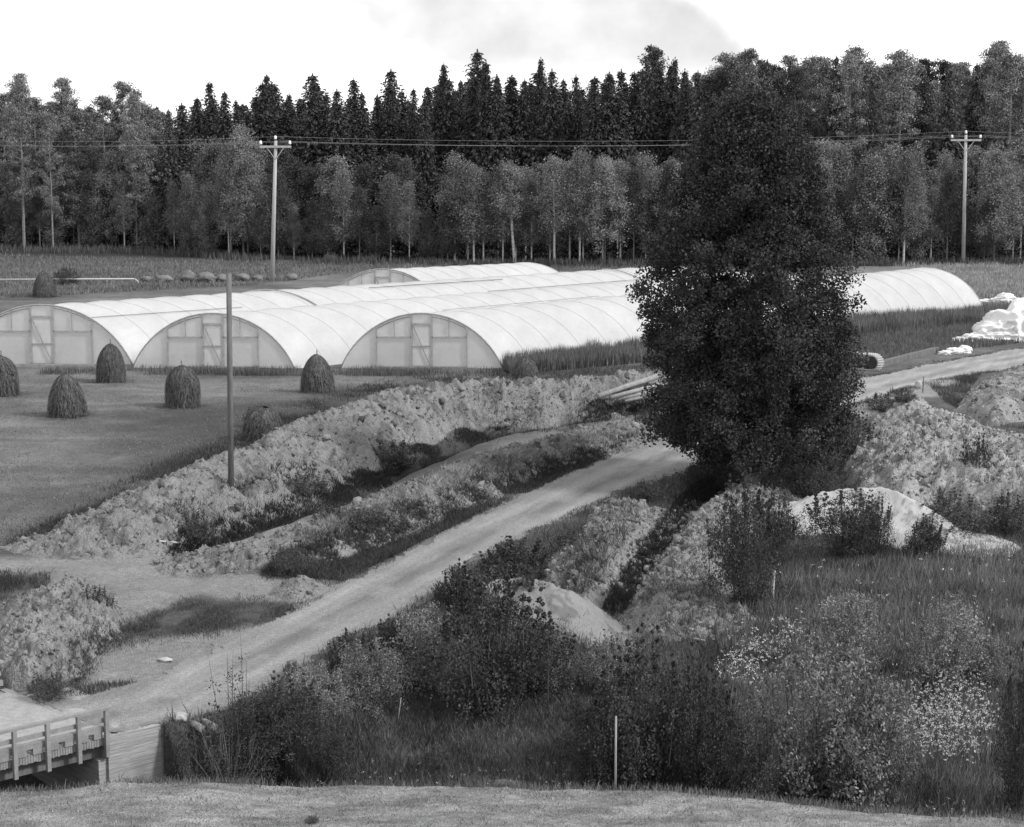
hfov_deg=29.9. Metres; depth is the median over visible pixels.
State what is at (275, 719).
shrub
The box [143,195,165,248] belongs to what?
alder tree
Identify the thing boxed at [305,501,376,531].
shrub
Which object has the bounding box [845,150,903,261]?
alder tree
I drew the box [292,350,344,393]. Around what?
haycock
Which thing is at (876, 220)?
alder tree
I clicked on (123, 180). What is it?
birch tree
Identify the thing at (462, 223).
birch tree
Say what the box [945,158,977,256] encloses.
birch tree
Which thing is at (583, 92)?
spruce tree
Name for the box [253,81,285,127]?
spruce tree
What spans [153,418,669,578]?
spoil bank
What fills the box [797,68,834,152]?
pine tree
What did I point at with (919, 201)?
alder tree
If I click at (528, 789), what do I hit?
mown grass
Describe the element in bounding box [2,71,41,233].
pine tree
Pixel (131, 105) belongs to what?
pine tree
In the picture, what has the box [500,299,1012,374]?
tall grass
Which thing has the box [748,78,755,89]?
spruce tree
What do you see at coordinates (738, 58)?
pine tree
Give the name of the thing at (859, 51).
pine tree
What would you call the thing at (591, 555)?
bank grass
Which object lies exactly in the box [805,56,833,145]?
pine tree
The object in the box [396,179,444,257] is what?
spruce tree
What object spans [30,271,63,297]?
haycock
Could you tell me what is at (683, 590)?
bank grass
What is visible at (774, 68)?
pine tree
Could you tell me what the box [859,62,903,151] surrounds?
pine tree
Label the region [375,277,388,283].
door
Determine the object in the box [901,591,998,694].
shrub
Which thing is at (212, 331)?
door
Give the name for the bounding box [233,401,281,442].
haycock
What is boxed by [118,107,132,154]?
spruce tree
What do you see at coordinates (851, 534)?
shrub
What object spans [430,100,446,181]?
spruce tree
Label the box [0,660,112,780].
timber bridge
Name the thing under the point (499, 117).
spruce tree
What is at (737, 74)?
spruce tree
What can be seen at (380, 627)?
shrub
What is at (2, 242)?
alder tree
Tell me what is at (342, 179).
birch tree
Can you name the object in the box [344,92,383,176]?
spruce tree
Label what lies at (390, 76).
spruce tree
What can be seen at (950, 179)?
alder tree
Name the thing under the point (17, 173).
birch tree
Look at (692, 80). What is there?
pine tree
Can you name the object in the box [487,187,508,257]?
birch tree
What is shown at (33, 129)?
pine tree
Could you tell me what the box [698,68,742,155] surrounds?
pine tree
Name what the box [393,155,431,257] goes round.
alder tree
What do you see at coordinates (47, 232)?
alder tree
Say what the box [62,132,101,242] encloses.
alder tree
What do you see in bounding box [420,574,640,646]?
sand heap
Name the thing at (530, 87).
spruce tree
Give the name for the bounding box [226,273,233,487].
wooden post
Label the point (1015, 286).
field grass
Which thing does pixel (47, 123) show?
pine tree
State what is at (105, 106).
pine tree
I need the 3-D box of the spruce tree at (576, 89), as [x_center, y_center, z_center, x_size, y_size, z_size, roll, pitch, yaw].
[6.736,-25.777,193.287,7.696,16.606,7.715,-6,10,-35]
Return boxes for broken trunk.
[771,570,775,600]
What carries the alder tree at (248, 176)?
on the ground at (136, 584)
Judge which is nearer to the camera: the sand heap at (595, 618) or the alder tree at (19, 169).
the sand heap at (595, 618)
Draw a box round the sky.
[0,0,1023,129]
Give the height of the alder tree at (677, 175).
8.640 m
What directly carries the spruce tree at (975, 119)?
on the ground at (136, 584)
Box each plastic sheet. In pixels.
[937,345,972,354]
[950,297,1023,341]
[980,292,1016,301]
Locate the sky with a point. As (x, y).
(169, 50)
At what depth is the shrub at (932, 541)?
48.62 m
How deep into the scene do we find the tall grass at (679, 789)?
29.79 m
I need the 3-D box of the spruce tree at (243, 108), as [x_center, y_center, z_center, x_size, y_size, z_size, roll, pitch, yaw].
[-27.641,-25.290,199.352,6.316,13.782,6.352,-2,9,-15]
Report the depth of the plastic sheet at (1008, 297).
121.11 m
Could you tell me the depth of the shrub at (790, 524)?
48.16 m
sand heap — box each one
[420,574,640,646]
[769,487,1020,555]
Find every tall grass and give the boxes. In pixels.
[0,241,1023,266]
[0,770,1023,823]
[36,362,508,375]
[162,442,1023,816]
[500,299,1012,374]
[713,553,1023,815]
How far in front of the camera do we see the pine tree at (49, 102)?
204.33 m
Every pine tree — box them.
[0,83,42,248]
[0,92,21,245]
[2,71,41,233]
[11,96,56,243]
[19,104,46,233]
[31,112,52,220]
[36,112,66,248]
[37,101,55,128]
[43,90,79,243]
[44,77,83,242]
[54,108,96,245]
[77,94,128,244]
[77,112,102,244]
[100,80,154,158]
[116,102,167,245]
[118,93,152,247]
[142,109,166,149]
[159,114,177,136]
[628,44,669,104]
[688,73,715,110]
[692,75,721,115]
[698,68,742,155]
[700,65,722,105]
[704,51,757,108]
[731,52,759,81]
[734,47,762,90]
[744,59,777,95]
[769,63,788,96]
[771,54,802,125]
[781,66,819,153]
[783,55,832,148]
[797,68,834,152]
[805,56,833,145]
[824,53,877,158]
[833,45,881,140]
[841,60,884,245]
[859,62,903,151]
[868,49,937,247]
[883,76,933,156]
[886,66,903,136]
[890,75,933,155]
[898,58,945,149]
[919,80,945,164]
[929,57,963,158]
[940,61,983,244]
[941,61,972,141]
[954,78,973,162]
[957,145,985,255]
[960,57,1008,176]
[970,43,1023,151]
[978,40,1023,154]
[978,52,1023,176]
[1001,63,1023,248]
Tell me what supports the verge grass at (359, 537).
on the spoil bank at (252, 555)
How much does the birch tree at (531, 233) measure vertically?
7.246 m
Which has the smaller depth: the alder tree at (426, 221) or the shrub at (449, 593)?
the shrub at (449, 593)
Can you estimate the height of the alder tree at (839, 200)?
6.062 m
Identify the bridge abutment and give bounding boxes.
[0,687,161,789]
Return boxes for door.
[31,316,52,363]
[203,323,221,365]
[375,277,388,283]
[412,323,430,365]
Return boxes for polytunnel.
[0,266,699,366]
[132,272,798,367]
[338,262,559,285]
[341,268,981,368]
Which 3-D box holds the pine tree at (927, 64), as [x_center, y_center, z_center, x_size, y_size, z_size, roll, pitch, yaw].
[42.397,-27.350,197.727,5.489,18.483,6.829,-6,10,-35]
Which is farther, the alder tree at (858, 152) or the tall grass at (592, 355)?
the alder tree at (858, 152)
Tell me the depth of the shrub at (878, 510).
48.81 m
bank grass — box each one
[292,417,642,547]
[557,487,640,593]
[628,503,727,630]
[853,395,1023,502]
[929,370,1023,428]
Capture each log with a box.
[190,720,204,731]
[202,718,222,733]
[596,374,659,398]
[610,383,659,398]
[616,390,657,400]
[624,395,656,401]
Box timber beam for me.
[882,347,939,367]
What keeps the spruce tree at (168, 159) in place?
on the ground at (136, 584)
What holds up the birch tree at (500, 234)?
on the ground at (136, 584)
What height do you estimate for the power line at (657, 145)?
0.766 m
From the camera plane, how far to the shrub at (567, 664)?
39.43 m
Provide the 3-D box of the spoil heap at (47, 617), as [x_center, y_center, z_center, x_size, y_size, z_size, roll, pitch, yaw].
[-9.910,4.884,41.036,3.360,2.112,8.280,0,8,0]
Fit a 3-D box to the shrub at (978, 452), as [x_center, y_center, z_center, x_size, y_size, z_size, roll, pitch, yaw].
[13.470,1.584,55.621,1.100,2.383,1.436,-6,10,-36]
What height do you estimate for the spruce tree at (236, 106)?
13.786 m
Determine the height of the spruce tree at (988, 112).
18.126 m
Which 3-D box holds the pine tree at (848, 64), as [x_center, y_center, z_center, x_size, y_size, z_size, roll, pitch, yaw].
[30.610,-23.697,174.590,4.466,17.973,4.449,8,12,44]
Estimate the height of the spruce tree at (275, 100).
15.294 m
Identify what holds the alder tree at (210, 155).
on the ground at (136, 584)
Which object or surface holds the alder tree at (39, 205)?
on the ground at (136, 584)
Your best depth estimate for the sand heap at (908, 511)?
50.97 m
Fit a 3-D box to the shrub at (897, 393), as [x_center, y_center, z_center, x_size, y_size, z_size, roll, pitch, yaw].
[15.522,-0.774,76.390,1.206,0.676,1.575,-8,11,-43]
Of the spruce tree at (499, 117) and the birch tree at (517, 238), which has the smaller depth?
the birch tree at (517, 238)
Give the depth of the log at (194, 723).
34.95 m
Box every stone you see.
[157,657,172,661]
[173,711,188,721]
[491,779,515,786]
[915,380,922,387]
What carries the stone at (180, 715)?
on the ground at (136, 584)
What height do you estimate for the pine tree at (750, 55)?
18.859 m
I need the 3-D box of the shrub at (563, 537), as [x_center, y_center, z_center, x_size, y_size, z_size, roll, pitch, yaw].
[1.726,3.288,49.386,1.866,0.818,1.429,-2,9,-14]
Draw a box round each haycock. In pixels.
[0,350,27,397]
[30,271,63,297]
[40,369,97,418]
[88,339,134,382]
[153,360,211,410]
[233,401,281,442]
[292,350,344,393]
[512,354,538,379]
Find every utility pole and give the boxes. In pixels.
[259,136,290,280]
[951,130,981,263]
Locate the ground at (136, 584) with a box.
[0,138,1023,826]
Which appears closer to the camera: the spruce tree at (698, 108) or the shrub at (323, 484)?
the shrub at (323, 484)
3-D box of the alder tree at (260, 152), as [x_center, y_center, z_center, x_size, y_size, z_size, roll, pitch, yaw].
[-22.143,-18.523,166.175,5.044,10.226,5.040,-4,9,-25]
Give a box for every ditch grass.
[163,376,650,555]
[602,466,728,621]
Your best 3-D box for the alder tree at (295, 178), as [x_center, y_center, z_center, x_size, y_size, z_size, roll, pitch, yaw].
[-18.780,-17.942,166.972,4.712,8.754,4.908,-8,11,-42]
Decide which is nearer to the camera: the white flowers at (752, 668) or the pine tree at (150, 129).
the white flowers at (752, 668)
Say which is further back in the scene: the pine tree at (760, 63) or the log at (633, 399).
the pine tree at (760, 63)
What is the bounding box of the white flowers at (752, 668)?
[715,610,804,690]
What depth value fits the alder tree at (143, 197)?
179.11 m
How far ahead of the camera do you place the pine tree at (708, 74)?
202.82 m
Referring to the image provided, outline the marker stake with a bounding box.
[614,716,616,788]
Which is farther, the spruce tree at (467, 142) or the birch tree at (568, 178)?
the spruce tree at (467, 142)
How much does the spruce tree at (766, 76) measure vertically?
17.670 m
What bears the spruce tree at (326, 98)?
on the ground at (136, 584)
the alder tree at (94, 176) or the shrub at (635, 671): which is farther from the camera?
the alder tree at (94, 176)
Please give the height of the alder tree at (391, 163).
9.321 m
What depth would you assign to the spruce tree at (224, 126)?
175.46 m
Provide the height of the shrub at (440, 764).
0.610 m
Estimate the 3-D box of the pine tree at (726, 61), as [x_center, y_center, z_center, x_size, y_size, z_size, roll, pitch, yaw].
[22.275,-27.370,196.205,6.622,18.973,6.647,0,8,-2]
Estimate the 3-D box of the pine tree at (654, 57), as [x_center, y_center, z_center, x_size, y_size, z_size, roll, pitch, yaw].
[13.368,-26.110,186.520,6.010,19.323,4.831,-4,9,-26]
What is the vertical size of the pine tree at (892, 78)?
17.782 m
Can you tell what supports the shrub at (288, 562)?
on the ground at (136, 584)
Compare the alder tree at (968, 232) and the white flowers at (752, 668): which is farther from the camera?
the alder tree at (968, 232)
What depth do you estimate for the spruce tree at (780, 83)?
175.32 m
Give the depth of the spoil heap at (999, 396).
72.39 m
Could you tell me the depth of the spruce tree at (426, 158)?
176.52 m
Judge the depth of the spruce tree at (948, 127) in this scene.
174.00 m
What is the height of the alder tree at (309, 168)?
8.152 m
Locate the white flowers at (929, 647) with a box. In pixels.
[778,552,1023,762]
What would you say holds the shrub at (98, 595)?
on the ground at (136, 584)
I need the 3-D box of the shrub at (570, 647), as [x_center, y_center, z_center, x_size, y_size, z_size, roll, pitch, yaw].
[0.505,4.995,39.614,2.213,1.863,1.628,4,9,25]
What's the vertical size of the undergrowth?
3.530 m
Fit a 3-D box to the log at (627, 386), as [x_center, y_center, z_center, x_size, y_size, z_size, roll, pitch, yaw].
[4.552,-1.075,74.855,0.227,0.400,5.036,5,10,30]
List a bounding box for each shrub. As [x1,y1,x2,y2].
[23,670,77,705]
[26,569,53,588]
[53,265,80,284]
[81,584,120,611]
[173,702,283,783]
[175,508,218,547]
[220,670,340,763]
[241,402,265,422]
[269,543,312,578]
[272,656,358,725]
[282,659,301,677]
[284,471,331,498]
[289,711,356,784]
[304,815,319,824]
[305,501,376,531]
[327,628,373,673]
[328,631,419,717]
[364,510,424,536]
[371,439,422,465]
[371,613,423,665]
[386,594,472,695]
[414,558,567,725]
[419,741,455,773]
[431,558,490,621]
[467,469,499,489]
[477,535,552,580]
[491,609,586,704]
[511,571,545,595]
[514,625,580,697]
[546,525,606,554]
[553,671,655,789]
[576,629,646,694]
[577,622,711,790]
[627,478,667,502]
[631,408,665,424]
[652,642,745,795]
[674,457,742,494]
[694,469,790,614]
[724,688,802,800]
[732,615,899,812]
[747,480,803,565]
[762,443,847,497]
[796,481,892,558]
[799,736,894,807]
[801,580,895,677]
[827,411,876,463]
[832,666,926,791]
[853,489,895,556]
[862,392,895,411]
[884,386,917,401]
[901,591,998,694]
[902,513,947,558]
[921,487,993,538]
[958,428,993,469]
[964,630,1021,693]
[981,489,1023,534]
[988,640,1023,814]
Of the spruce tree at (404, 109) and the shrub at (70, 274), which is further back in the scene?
the spruce tree at (404, 109)
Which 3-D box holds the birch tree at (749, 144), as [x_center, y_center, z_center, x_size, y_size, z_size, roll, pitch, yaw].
[7.124,-3.632,58.018,7.398,12.454,7.432,0,8,0]
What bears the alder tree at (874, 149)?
on the ground at (136, 584)
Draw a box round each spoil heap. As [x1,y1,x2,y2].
[0,573,124,690]
[267,575,332,602]
[539,496,655,593]
[575,482,800,646]
[841,396,1023,529]
[954,363,1023,426]
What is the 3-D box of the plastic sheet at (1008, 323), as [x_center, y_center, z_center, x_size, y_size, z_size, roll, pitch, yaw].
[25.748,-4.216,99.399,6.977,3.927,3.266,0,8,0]
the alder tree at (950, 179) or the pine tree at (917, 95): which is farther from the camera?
the pine tree at (917, 95)
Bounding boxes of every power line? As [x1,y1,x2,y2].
[11,141,288,145]
[40,136,273,141]
[262,135,950,145]
[277,131,958,140]
[291,135,979,145]
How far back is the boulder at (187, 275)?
137.46 m
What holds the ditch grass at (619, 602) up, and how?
on the spoil heap at (633, 612)
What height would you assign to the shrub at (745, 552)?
3.478 m
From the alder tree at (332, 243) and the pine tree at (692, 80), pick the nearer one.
the alder tree at (332, 243)
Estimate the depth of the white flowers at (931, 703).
37.03 m
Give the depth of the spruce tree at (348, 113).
180.31 m
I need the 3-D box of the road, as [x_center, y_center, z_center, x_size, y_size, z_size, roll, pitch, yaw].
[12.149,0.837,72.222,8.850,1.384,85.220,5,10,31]
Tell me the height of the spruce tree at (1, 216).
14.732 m
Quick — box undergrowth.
[1,223,1023,260]
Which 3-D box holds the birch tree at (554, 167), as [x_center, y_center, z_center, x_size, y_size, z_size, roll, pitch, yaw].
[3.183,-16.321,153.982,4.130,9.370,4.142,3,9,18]
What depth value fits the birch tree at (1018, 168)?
157.81 m
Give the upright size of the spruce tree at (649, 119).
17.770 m
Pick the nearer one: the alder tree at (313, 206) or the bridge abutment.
the bridge abutment
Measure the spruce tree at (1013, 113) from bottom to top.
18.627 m
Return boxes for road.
[30,348,1023,779]
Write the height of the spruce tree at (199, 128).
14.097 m
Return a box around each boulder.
[140,276,151,281]
[154,275,173,282]
[180,270,195,281]
[196,272,216,282]
[216,274,225,281]
[234,273,249,280]
[251,275,263,280]
[286,273,297,279]
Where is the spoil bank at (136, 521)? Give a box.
[5,367,718,561]
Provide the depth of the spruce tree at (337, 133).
175.17 m
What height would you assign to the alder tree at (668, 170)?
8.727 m
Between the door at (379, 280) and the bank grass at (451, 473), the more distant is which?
the door at (379, 280)
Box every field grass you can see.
[0,252,649,297]
[645,320,1023,371]
[867,260,1023,297]
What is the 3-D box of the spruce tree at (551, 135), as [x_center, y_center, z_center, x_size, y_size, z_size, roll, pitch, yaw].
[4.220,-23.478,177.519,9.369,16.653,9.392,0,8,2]
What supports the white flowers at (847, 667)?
on the ground at (136, 584)
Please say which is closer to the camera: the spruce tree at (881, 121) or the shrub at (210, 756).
the shrub at (210, 756)
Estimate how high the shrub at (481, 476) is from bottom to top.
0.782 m
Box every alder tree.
[0,124,34,244]
[0,135,46,242]
[0,159,28,246]
[2,174,37,246]
[25,158,49,241]
[36,164,60,230]
[36,180,67,245]
[41,132,86,242]
[48,155,94,245]
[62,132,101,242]
[77,170,107,246]
[84,142,121,232]
[87,148,134,246]
[114,152,157,246]
[125,149,161,244]
[131,143,166,245]
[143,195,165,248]
[171,133,211,247]
[171,172,203,251]
[175,156,184,246]
[181,135,225,248]
[191,181,225,252]
[205,132,276,253]
[209,120,262,251]
[214,148,271,255]
[228,140,282,255]
[255,168,300,258]
[257,136,312,254]
[277,156,319,253]
[296,198,324,255]
[299,163,325,252]
[301,155,353,254]
[301,161,327,252]
[303,191,345,254]
[329,169,366,255]
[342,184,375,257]
[344,161,372,255]
[362,205,393,254]
[365,151,404,255]
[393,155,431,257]
[416,208,439,257]
[429,199,463,261]
[433,177,464,256]
[460,173,500,252]
[518,160,552,254]
[535,174,574,258]
[556,179,585,256]
[571,155,635,264]
[572,153,604,258]
[575,155,619,245]
[616,166,651,259]
[618,154,648,245]
[623,166,673,257]
[634,166,668,258]
[642,159,683,261]
[658,163,696,258]
[812,137,844,233]
[815,156,847,256]
[820,142,861,254]
[830,191,856,254]
[841,144,868,250]
[843,155,893,249]
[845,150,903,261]
[850,144,896,243]
[862,157,899,255]
[880,183,920,262]
[900,175,933,259]
[907,166,951,257]
[927,167,972,259]
[951,204,976,247]
[960,146,1011,257]
[966,144,1023,262]
[971,204,1001,261]
[972,176,1022,260]
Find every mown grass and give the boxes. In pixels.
[0,781,1022,826]
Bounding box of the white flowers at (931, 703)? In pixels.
[879,667,998,763]
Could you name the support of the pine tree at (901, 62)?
on the ground at (136, 584)
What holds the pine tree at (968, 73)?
on the ground at (136, 584)
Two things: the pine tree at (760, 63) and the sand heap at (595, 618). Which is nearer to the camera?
the sand heap at (595, 618)
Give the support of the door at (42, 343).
in the polytunnel at (61, 334)
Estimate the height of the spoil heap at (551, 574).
1.482 m
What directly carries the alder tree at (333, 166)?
on the ground at (136, 584)
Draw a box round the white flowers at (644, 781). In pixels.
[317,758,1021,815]
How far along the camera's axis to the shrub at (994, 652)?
39.50 m
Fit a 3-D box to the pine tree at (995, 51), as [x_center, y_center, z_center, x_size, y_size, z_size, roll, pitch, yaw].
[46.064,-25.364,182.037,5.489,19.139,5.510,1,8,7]
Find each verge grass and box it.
[0,566,52,603]
[1,623,136,779]
[59,593,306,695]
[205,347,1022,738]
[259,427,647,587]
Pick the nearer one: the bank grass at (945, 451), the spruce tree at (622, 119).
the bank grass at (945, 451)
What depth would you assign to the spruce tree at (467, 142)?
177.63 m
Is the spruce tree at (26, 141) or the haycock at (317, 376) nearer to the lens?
the haycock at (317, 376)
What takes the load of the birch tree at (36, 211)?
on the ground at (136, 584)
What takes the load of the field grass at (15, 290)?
on the ground at (136, 584)
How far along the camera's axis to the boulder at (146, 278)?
137.54 m
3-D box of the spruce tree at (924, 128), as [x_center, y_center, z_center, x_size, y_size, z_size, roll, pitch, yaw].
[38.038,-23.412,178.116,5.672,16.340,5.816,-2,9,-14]
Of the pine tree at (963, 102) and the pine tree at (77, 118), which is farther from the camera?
the pine tree at (963, 102)
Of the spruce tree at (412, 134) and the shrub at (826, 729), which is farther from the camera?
the spruce tree at (412, 134)
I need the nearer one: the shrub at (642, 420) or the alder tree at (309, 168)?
the shrub at (642, 420)
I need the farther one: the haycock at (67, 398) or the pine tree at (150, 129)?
the pine tree at (150, 129)
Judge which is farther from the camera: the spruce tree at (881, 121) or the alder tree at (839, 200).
the spruce tree at (881, 121)
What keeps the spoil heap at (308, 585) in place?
on the ground at (136, 584)
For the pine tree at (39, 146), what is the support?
on the ground at (136, 584)
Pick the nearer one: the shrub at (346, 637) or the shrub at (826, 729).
the shrub at (826, 729)
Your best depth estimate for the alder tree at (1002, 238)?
157.76 m
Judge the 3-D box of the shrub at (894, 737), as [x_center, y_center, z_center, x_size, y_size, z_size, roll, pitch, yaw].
[6.655,5.814,35.075,1.929,2.444,1.596,-5,10,-32]
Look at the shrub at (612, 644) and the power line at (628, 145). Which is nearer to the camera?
the shrub at (612, 644)
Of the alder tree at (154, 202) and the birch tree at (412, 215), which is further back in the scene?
the alder tree at (154, 202)
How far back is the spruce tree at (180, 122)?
180.79 m
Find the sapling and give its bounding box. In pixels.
[206,653,251,775]
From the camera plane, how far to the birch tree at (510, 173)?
154.03 m
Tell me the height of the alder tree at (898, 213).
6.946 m
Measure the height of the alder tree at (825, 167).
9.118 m
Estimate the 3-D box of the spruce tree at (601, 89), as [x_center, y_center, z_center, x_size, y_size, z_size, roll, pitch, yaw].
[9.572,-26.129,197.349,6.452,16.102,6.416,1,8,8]
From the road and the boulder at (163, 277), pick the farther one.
the boulder at (163, 277)
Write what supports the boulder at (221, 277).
on the ground at (136, 584)
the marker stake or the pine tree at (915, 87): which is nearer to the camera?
the marker stake
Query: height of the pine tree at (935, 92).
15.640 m
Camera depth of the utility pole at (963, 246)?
155.06 m
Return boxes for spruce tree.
[0,146,16,238]
[0,178,10,240]
[11,103,47,231]
[47,101,82,230]
[93,110,145,244]
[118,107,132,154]
[139,105,164,233]
[143,102,194,243]
[148,109,192,247]
[158,98,239,245]
[194,91,250,247]
[199,81,221,137]
[203,102,218,144]
[219,81,304,247]
[219,99,242,246]
[238,103,248,128]
[243,112,255,244]
[248,96,258,120]
[251,74,278,134]
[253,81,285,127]
[267,84,284,143]
[278,99,310,246]
[286,93,294,121]
[292,98,309,153]
[293,73,329,150]
[293,80,337,243]
[297,88,373,245]
[319,92,331,150]
[337,156,421,257]
[342,78,369,133]
[343,109,357,152]
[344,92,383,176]
[368,94,384,164]
[372,68,408,125]
[373,84,407,162]
[385,89,417,158]
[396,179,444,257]
[400,104,421,217]
[407,87,421,140]
[412,95,440,202]
[417,85,434,131]
[421,83,438,116]
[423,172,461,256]
[429,78,443,131]
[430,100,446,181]
[431,62,454,150]
[431,78,460,188]
[440,80,468,186]
[443,75,487,231]
[456,49,494,124]
[462,60,501,220]
[470,74,518,238]
[488,74,542,240]
[505,79,552,238]
[519,69,574,237]
[520,83,534,112]
[525,71,549,102]
[530,57,546,118]
[531,66,547,143]
[556,78,575,158]
[561,84,613,248]
[564,90,586,164]
[565,76,587,138]
[580,87,586,114]
[581,71,633,248]
[583,91,596,124]
[585,76,601,104]
[595,82,608,125]
[596,90,646,248]
[611,68,628,114]
[623,71,652,160]
[630,57,664,177]
[642,68,666,112]
[649,62,681,167]
[651,65,667,162]
[663,57,680,136]
[666,69,693,163]
[678,70,707,163]
[678,80,694,116]
[731,67,742,94]
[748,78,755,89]
[760,59,773,91]
[773,79,788,107]
[798,57,816,139]
[819,56,851,245]
[859,78,892,240]
[878,83,890,148]
[909,73,936,180]
[918,65,973,247]
[950,64,999,239]
[978,84,1000,216]
[1001,85,1023,152]
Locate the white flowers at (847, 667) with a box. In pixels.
[767,625,912,747]
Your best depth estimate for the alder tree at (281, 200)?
160.83 m
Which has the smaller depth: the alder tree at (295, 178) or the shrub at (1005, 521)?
the shrub at (1005, 521)
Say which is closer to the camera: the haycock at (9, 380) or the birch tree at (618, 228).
the haycock at (9, 380)
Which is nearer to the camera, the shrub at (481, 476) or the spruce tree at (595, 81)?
the shrub at (481, 476)
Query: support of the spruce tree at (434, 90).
on the ground at (136, 584)
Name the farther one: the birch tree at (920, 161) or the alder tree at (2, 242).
the alder tree at (2, 242)
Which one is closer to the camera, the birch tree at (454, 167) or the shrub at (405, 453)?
the shrub at (405, 453)
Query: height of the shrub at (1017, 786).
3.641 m
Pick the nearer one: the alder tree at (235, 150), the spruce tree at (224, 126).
the alder tree at (235, 150)
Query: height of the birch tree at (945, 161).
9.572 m
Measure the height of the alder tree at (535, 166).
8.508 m
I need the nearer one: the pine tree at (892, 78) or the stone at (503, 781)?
the stone at (503, 781)
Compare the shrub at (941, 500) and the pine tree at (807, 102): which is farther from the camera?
the pine tree at (807, 102)
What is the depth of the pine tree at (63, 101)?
180.64 m
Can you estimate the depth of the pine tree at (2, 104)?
178.16 m
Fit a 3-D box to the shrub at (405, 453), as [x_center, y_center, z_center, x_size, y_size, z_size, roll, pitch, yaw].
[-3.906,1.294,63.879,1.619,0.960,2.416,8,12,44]
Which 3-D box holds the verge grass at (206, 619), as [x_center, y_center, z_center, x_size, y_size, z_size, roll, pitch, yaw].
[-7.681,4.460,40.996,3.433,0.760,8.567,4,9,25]
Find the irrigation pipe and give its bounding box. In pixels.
[0,278,138,284]
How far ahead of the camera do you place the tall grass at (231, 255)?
156.06 m
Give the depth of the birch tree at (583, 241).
155.59 m
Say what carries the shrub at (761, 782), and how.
on the ground at (136, 584)
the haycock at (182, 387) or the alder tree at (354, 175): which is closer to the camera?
the haycock at (182, 387)
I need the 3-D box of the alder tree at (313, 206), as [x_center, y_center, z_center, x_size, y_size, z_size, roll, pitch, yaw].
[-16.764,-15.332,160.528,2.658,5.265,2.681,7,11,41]
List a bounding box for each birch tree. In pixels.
[2,149,40,235]
[27,187,48,246]
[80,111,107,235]
[110,170,140,248]
[161,179,183,247]
[202,140,237,249]
[207,156,238,251]
[281,203,302,258]
[327,166,362,257]
[374,170,407,256]
[396,180,423,260]
[431,150,470,260]
[452,160,481,259]
[455,162,494,262]
[455,179,478,256]
[464,168,501,256]
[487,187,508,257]
[488,159,521,260]
[488,159,530,262]
[502,184,529,262]
[513,165,543,259]
[517,178,546,257]
[527,151,577,260]
[538,191,563,261]
[555,161,584,258]
[561,144,597,260]
[567,166,596,262]
[585,156,619,258]
[600,176,637,256]
[605,155,637,257]
[625,84,871,484]
[635,151,657,257]
[664,154,688,211]
[839,172,868,250]
[877,143,900,256]
[886,148,931,261]
[892,146,934,255]
[917,185,949,259]
[930,148,962,256]
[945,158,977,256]
[988,146,1021,256]
[1001,160,1023,257]
[1006,146,1023,257]
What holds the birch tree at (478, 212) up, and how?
on the ground at (136, 584)
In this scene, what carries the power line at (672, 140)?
attached to the utility pole at (272, 260)
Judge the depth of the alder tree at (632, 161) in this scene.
162.37 m
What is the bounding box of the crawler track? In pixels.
[844,351,883,370]
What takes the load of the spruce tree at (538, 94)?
on the ground at (136, 584)
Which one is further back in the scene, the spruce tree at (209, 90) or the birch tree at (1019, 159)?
the spruce tree at (209, 90)
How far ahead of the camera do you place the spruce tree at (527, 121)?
177.18 m
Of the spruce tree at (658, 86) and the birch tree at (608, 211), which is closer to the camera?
the birch tree at (608, 211)
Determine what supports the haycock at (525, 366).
on the ground at (136, 584)
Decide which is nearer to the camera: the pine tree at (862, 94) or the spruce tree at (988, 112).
the pine tree at (862, 94)
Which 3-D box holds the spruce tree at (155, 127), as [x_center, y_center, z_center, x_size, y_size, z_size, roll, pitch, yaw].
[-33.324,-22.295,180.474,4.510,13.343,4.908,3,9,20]
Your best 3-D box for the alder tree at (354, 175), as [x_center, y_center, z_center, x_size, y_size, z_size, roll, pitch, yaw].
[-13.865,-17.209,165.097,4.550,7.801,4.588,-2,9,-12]
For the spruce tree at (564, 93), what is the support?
on the ground at (136, 584)
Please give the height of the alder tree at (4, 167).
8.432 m

